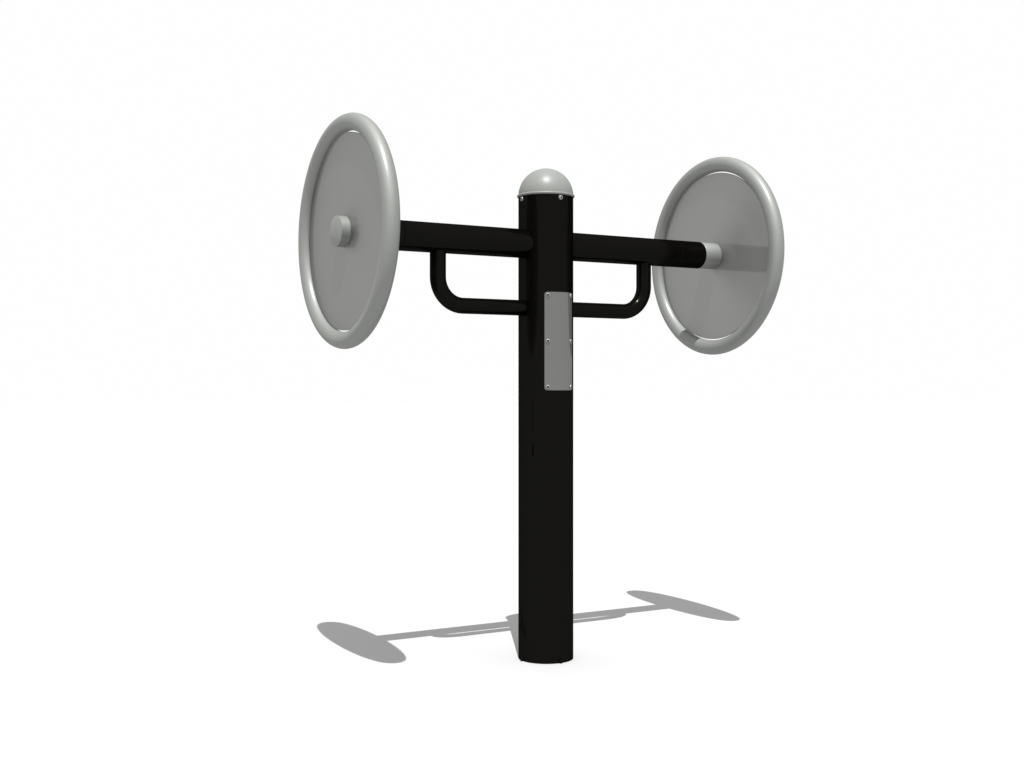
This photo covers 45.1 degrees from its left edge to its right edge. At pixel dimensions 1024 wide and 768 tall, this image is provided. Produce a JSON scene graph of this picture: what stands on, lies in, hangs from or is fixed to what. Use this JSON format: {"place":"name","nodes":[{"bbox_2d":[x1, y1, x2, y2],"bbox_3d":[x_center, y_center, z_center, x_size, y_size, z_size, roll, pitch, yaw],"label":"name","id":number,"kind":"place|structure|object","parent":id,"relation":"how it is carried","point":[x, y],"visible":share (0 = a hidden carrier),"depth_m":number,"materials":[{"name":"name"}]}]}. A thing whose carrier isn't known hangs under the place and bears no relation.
{"place":"outdoors","nodes":[
{"label":"outdoors","id":0,"kind":"place"},
{"bbox_2d":[0,405,1023,767],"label":"ground","id":1,"kind":"structure","parent":0,"point":[336,587],"depth_m":5.03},
{"bbox_2d":[298,112,784,663],"bbox_3d":[0.103,0.043,3.775,1.387,1.589,0.654,0,0,-30],"label":"shoulder wheel trainer","id":2,"kind":"object","parent":1,"relation":"on","point":[708,258],"visible":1,"depth_m":3.70,"materials":[{"name":"black paint"}]},
{"bbox_2d":[0,0,1023,406],"label":"sky","id":3,"kind":"structure","parent":0,"point":[156,155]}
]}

